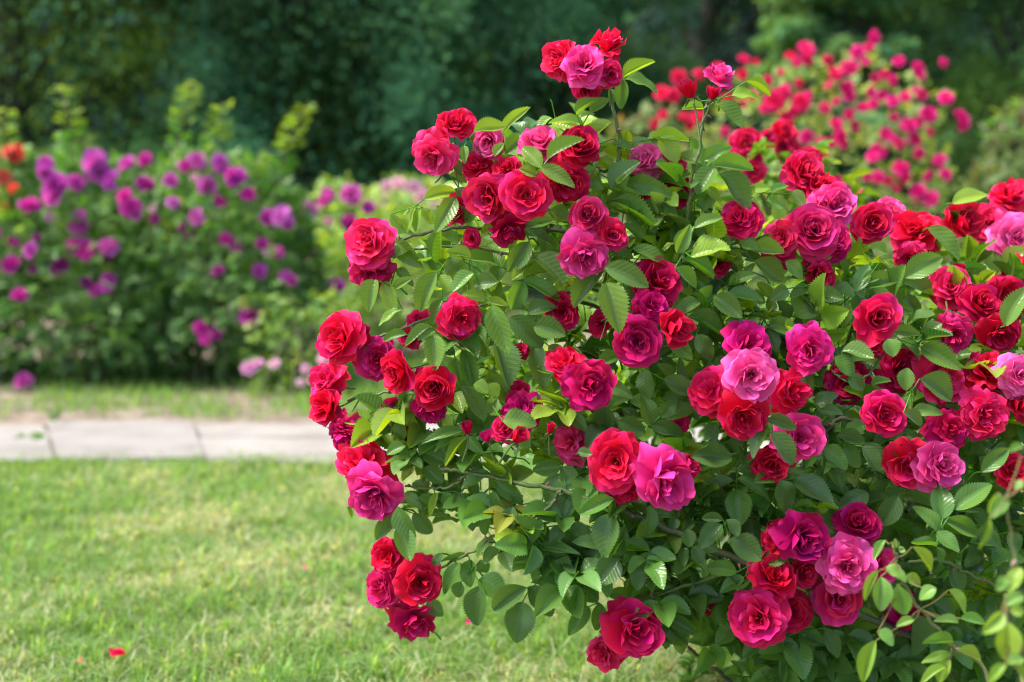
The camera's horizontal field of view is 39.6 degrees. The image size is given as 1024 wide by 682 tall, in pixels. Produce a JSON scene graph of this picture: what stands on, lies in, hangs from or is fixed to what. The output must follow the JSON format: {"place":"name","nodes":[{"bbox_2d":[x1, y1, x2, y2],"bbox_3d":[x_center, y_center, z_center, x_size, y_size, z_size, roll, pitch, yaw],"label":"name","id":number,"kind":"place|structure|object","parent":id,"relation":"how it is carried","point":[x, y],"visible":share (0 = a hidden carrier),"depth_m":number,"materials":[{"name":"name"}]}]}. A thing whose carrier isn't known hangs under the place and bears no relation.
{"place":"outdoors","nodes":[
{"label":"outdoors","id":0,"kind":"place"},
{"bbox_2d":[12,431,45,439],"bbox_3d":[-1.704,0.347,5.010,0.129,0.044,0.100,2,7,14],"label":"weed","id":1,"kind":"object","parent":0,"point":[36,435],"visible":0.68,"depth_m":5.01,"materials":[{"name":"green plant"}]},
{"bbox_2d":[44,427,492,458],"bbox_3d":[0.000,0.353,4.956,14.000,0.001,0.596,0,7,0],"label":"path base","id":2,"kind":"object","parent":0,"point":[50,441],"depth_m":5.04,"materials":[{"name":"grey concrete"}]},
{"bbox_2d":[0,421,1021,467],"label":"path","id":3,"kind":"structure","parent":0,"point":[149,438],"depth_m":4.93,"materials":[{"name":"grey concrete"}]},
{"bbox_2d":[0,318,1021,424],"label":"soil bed","id":4,"kind":"object","parent":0,"point":[27,417],"visible":0.02,"depth_m":5.76,"materials":[{"name":"brown soil"}]},
{"bbox_2d":[0,135,44,383],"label":"coral rose bush","id":5,"kind":"object","parent":4,"relation":"on","point":[14,153],"visible":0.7,"depth_m":6.41,"materials":[{"name":"green plant"}]},
{"bbox_2d":[41,406,66,420],"bbox_3d":[-1.721,0.283,5.345,0.121,0.091,0.062,5,9,39],"label":"weed","id":6,"kind":"object","parent":4,"relation":"on","point":[59,411],"visible":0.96,"depth_m":5.34,"materials":[{"name":"green plant"}]},
{"bbox_2d":[0,84,197,388],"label":"purple rose bush","id":7,"kind":"object","parent":4,"relation":"on","point":[96,173],"visible":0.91,"depth_m":6.20,"materials":[{"name":"green plant"}]},
{"bbox_2d":[83,78,334,385],"bbox_3d":[-1.397,-0.493,6.550,1.185,1.390,1.148,0,7,0],"label":"purple rose bush","id":8,"kind":"object","parent":4,"relation":"on","point":[208,187],"visible":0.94,"depth_m":6.26,"materials":[{"name":"green plant"}]},
{"bbox_2d":[236,284,379,397],"bbox_3d":[-0.854,0.006,6.041,0.604,0.487,0.394,-2,7,-17],"label":"rose plant","id":9,"kind":"object","parent":4,"relation":"on","point":[297,367],"visible":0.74,"depth_m":6.04,"materials":[{"name":"green plant"}]},
{"bbox_2d":[296,171,477,362],"bbox_3d":[-0.660,-0.368,7.200,1.065,0.982,0.995,0,7,0],"label":"mauve rose bush","id":10,"kind":"object","parent":4,"relation":"on","point":[349,193],"visible":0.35,"depth_m":7.08,"materials":[{"name":"green plant"}]},
{"bbox_2d":[365,170,530,327],"bbox_3d":[-0.436,-0.507,8.348,0.909,0.989,0.837,-5,9,-38],"label":"pink rose bush","id":11,"kind":"object","parent":4,"relation":"on","point":[416,186],"visible":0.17,"depth_m":8.21,"materials":[{"name":"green plant"}]},
{"bbox_2d":[593,99,728,302],"bbox_3d":[0.726,-0.504,6.843,0.792,1.313,0.780,-5,8,-36],"label":"leafy shrub","id":12,"kind":"object","parent":4,"relation":"on","point":[646,110],"visible":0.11,"depth_m":6.78,"materials":[{"name":"green plant"}]},
{"bbox_2d":[649,29,982,377],"bbox_3d":[1.320,-0.470,6.036,1.554,1.618,1.046,0,7,0],"label":"red rose bush","id":13,"kind":"object","parent":4,"relation":"on","point":[774,103],"visible":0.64,"depth_m":5.65,"materials":[{"name":"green plant"}]},
{"bbox_2d":[946,94,1023,352],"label":"twiggy shrub","id":14,"kind":"object","parent":4,"relation":"on","point":[1014,132],"visible":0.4,"depth_m":7.33,"materials":[{"name":"green plant"}]},
{"bbox_2d":[0,188,1023,681],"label":"lawn","id":15,"kind":"structure","parent":0,"point":[422,644],"depth_m":3.20,"materials":[{"name":"green plant"}]},
{"bbox_2d":[109,648,125,656],"bbox_3d":[-0.756,0.596,2.726,0.037,0.016,0.045,12,-6,-43],"label":"fallen petal","id":16,"kind":"object","parent":15,"relation":"on","point":[116,652],"visible":0.91,"depth_m":2.71,"materials":[{"name":"plant"}]},
{"bbox_2d":[0,0,350,295],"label":"broadleaf tree","id":17,"kind":"object","parent":15,"relation":"on","point":[22,105],"visible":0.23,"depth_m":11.73,"materials":[{"name":"green plant"}]},
{"bbox_2d":[0,0,614,312],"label":"drooping tree","id":18,"kind":"object","parent":15,"relation":"on","point":[243,140],"visible":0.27,"depth_m":10.33,"materials":[{"name":"green plant"}]},
{"bbox_2d":[61,0,729,297],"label":"drooping tree","id":19,"kind":"object","parent":15,"relation":"on","point":[409,73],"visible":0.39,"depth_m":10.32,"materials":[{"name":"green plant"}]},
{"bbox_2d":[23,0,1006,212],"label":"wood","id":20,"kind":"object","parent":15,"relation":"on","point":[77,78],"visible":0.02,"depth_m":32.69,"materials":[{"name":"green plant"}]},
{"bbox_2d":[361,0,733,275],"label":"broadleaf tree","id":21,"kind":"object","parent":15,"relation":"on","point":[634,101],"visible":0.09,"depth_m":12.82,"materials":[{"name":"green plant"}]},
{"bbox_2d":[308,27,1023,681],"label":"rose bush","id":22,"kind":"object","parent":15,"relation":"on","point":[904,455],"visible":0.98,"depth_m":1.95,"materials":[{"name":"green plant"}]},
{"bbox_2d":[675,650,713,681],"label":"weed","id":23,"kind":"object","parent":15,"relation":"on","point":[690,674],"visible":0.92,"depth_m":2.58,"materials":[{"name":"green plant"}]},
{"bbox_2d":[691,635,726,681],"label":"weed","id":24,"kind":"object","parent":15,"relation":"on","point":[697,650],"visible":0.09,"depth_m":2.61,"materials":[{"name":"green plant"}]},
{"bbox_2d":[856,538,987,681],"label":"rose shoot","id":25,"kind":"object","parent":15,"relation":"on","point":[899,598],"visible":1,"depth_m":1.62,"materials":[{"name":"green plant"}]},
{"bbox_2d":[857,0,1023,210],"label":"broadleaf tree","id":26,"kind":"object","parent":15,"relation":"on","point":[986,90],"visible":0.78,"depth_m":16.32,"materials":[{"name":"green plant"}]},
{"bbox_2d":[979,442,1023,681],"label":"rose shoot","id":27,"kind":"object","parent":15,"relation":"on","point":[1009,643],"visible":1,"depth_m":1.36,"materials":[{"name":"green plant"}]},
{"bbox_2d":[598,0,797,214],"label":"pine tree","id":28,"kind":"object","parent":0,"point":[732,46],"visible":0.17,"depth_m":19.88,"materials":[{"name":"green plant"}]},
{"bbox_2d":[633,0,945,215],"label":"tree","id":29,"kind":"object","parent":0,"point":[793,93],"visible":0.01,"depth_m":24.21,"materials":[{"name":"green plant"}]},
{"bbox_2d":[732,0,949,239],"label":"rose bush","id":30,"kind":"object","parent":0,"point":[830,27],"visible":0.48,"depth_m":15.54,"materials":[{"name":"green plant"}]},
{"bbox_2d":[836,0,1007,217],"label":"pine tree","id":31,"kind":"object","parent":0,"point":[937,75],"visible":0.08,"depth_m":24.61,"materials":[{"name":"green plant"}]}
]}

